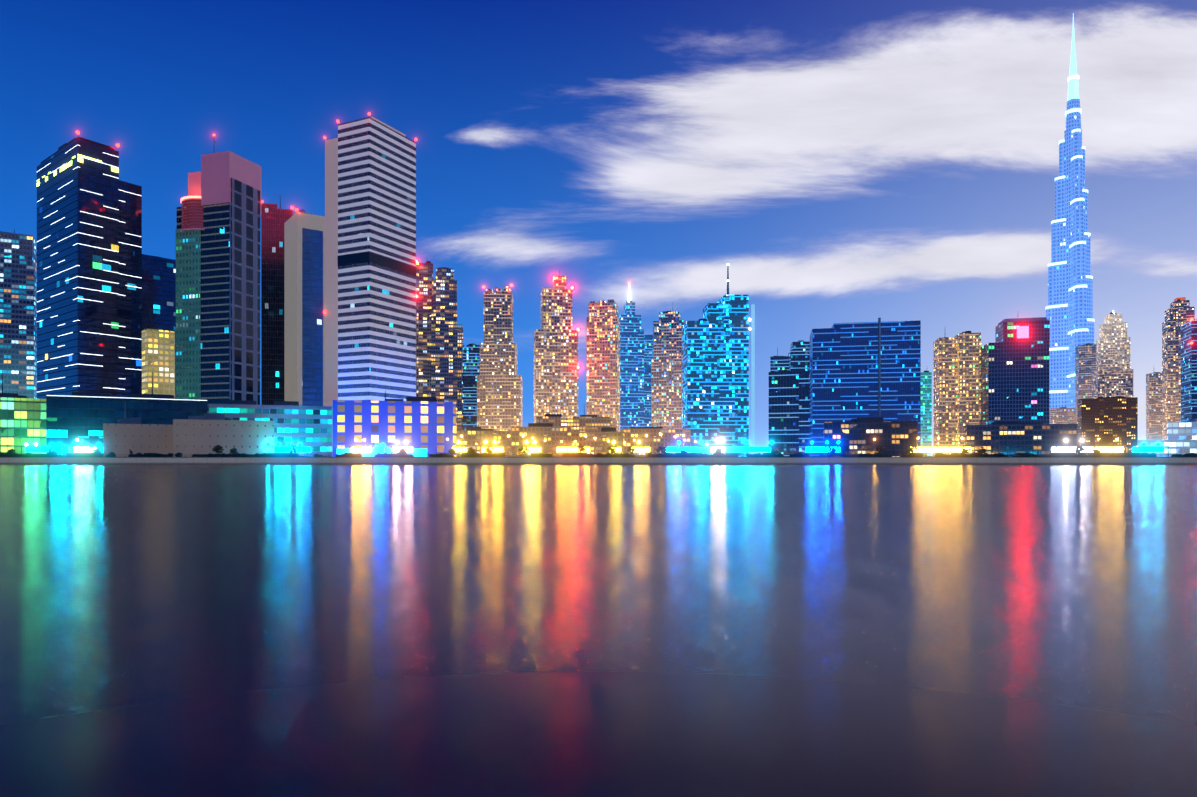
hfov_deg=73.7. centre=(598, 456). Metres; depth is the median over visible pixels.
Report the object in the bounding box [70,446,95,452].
lit canopy
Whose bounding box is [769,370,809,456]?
dark blue block
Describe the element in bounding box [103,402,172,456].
beige block
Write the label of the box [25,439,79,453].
green promenade lamps
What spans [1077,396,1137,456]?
brown block
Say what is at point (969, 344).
twin tower
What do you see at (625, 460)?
quay wall
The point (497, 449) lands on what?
lit canopy
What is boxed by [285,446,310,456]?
lit canopy
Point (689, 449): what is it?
lit canopy
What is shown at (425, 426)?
blue yellow podium
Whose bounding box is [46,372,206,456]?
dark podium glass
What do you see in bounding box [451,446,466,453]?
lit canopy
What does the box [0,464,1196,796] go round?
water
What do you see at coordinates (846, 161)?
sky
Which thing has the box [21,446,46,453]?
lit canopy
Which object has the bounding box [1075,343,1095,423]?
pale tower
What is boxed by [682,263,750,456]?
skyscraper
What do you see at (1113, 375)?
skyscraper
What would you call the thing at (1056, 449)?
lit canopy
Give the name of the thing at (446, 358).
slender tower
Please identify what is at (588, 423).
block
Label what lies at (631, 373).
skyscraper
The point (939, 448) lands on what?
lit canopy
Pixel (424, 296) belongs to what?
slender tower
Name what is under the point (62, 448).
lit canopy
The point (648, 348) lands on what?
blue tower
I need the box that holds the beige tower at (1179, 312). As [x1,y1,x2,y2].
[1162,297,1196,439]
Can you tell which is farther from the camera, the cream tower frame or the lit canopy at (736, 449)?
the cream tower frame
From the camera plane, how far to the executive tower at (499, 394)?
853.03 m
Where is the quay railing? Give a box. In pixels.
[19,454,1191,456]
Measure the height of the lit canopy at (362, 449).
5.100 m
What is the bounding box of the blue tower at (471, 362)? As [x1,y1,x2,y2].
[463,344,479,430]
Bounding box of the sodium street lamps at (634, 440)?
[355,433,1117,456]
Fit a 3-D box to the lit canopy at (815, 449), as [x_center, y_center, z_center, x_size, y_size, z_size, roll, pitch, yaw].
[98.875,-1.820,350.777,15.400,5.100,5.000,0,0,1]
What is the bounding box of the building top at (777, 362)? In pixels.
[770,347,788,371]
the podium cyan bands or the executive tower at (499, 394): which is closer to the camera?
the podium cyan bands
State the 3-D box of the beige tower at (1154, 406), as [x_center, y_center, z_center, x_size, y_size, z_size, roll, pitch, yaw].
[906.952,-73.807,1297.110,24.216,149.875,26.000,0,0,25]
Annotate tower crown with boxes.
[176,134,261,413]
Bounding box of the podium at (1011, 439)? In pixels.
[964,422,1076,456]
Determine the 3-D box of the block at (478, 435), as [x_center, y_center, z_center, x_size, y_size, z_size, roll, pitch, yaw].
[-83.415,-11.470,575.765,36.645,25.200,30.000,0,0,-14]
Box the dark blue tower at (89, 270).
[37,131,141,398]
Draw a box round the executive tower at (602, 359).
[586,299,619,431]
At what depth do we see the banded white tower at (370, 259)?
395.40 m
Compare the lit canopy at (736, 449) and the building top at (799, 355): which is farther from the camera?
the building top at (799, 355)
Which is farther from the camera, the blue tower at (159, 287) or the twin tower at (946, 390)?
the twin tower at (946, 390)
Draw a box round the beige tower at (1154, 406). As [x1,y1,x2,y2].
[1146,372,1161,439]
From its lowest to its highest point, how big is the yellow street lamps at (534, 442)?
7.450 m
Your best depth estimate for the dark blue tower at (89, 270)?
418.37 m
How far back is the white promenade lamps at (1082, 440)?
347.41 m
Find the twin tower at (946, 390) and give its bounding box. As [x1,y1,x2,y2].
[934,337,957,456]
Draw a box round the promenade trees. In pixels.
[7,444,1099,456]
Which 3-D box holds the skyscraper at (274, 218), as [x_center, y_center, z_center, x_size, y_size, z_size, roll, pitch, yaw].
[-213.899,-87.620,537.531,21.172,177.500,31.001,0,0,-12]
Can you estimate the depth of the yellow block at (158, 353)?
484.24 m
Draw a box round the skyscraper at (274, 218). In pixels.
[261,201,293,404]
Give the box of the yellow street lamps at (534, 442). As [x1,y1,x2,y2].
[457,441,639,456]
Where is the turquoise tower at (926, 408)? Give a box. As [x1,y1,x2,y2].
[921,371,931,456]
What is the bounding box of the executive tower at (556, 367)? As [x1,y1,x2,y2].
[534,271,578,422]
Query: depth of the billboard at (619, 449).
352.24 m
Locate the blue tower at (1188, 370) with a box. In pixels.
[1181,318,1196,421]
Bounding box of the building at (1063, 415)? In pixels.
[1049,407,1074,423]
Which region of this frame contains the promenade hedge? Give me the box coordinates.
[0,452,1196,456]
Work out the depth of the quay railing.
329.52 m
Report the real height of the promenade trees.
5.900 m
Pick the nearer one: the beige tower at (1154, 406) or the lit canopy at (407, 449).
the lit canopy at (407, 449)
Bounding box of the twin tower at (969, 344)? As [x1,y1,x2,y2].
[954,331,980,453]
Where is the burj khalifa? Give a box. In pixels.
[1046,14,1094,408]
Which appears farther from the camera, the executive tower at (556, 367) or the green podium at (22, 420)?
the executive tower at (556, 367)
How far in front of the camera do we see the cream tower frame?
472.82 m
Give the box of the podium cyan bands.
[209,395,331,456]
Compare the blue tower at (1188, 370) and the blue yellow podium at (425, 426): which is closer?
the blue yellow podium at (425, 426)
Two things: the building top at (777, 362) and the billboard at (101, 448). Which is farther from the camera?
the building top at (777, 362)
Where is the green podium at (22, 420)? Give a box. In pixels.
[0,370,45,453]
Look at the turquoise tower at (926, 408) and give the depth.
993.14 m
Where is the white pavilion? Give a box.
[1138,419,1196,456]
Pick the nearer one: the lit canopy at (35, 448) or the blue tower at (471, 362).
the lit canopy at (35, 448)
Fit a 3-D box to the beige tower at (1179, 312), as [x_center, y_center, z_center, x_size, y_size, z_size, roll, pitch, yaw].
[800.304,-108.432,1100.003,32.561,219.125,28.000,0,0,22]
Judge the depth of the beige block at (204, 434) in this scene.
342.43 m
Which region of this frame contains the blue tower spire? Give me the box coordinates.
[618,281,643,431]
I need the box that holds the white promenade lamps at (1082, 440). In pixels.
[396,439,1083,452]
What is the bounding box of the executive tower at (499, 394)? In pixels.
[477,284,522,430]
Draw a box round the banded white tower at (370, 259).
[324,112,416,456]
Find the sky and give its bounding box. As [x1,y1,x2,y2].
[0,0,1196,455]
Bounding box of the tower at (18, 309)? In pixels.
[0,229,36,398]
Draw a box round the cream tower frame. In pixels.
[284,208,324,405]
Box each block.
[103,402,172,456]
[142,310,174,398]
[173,413,273,456]
[456,423,510,456]
[511,417,570,456]
[536,413,610,431]
[571,427,624,454]
[621,423,690,456]
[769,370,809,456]
[810,318,920,456]
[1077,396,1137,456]
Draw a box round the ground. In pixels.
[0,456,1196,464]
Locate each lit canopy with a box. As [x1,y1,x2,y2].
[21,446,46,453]
[47,446,73,451]
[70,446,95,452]
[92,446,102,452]
[271,446,286,452]
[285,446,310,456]
[349,446,371,456]
[372,446,388,456]
[391,446,413,453]
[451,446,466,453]
[481,446,503,451]
[521,446,540,451]
[556,446,590,453]
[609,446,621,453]
[631,446,650,452]
[665,446,699,453]
[701,446,771,453]
[710,446,725,453]
[804,446,841,456]
[909,446,974,451]
[1050,446,1094,453]
[1092,446,1127,453]
[1131,446,1168,456]
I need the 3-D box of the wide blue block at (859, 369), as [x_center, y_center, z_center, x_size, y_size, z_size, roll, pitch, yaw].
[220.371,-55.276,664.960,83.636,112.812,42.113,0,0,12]
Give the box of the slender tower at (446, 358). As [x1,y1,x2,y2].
[431,267,462,430]
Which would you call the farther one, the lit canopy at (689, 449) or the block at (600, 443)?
the block at (600, 443)
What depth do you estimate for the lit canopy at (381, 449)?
349.93 m
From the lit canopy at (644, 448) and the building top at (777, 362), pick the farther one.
the building top at (777, 362)
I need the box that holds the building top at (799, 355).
[788,340,809,370]
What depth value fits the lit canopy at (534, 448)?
352.84 m
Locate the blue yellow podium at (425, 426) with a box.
[333,391,455,456]
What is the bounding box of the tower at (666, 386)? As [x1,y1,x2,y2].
[651,311,684,428]
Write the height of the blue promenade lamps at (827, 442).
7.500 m
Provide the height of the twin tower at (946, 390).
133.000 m
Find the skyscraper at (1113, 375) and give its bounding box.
[1093,311,1132,397]
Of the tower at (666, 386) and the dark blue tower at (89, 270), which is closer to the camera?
the dark blue tower at (89, 270)
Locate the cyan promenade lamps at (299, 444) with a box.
[50,441,1159,456]
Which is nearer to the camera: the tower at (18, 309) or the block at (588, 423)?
the tower at (18, 309)
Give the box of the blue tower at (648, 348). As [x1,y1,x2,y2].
[644,335,652,426]
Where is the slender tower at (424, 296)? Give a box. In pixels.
[416,260,432,396]
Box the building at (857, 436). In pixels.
[824,409,917,456]
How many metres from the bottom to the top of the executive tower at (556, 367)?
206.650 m
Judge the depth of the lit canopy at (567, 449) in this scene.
352.56 m
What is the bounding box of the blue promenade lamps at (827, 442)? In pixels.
[376,441,839,456]
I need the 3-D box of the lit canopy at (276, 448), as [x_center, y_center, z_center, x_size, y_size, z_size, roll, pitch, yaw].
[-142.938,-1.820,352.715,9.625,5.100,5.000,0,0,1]
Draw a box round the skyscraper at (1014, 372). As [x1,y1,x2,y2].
[980,317,1049,424]
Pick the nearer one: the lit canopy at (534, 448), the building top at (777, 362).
the lit canopy at (534, 448)
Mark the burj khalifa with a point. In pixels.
(1069, 311)
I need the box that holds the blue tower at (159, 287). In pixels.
[142,254,175,398]
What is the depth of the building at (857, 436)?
596.77 m
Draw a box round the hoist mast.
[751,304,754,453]
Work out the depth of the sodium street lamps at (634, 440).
357.39 m

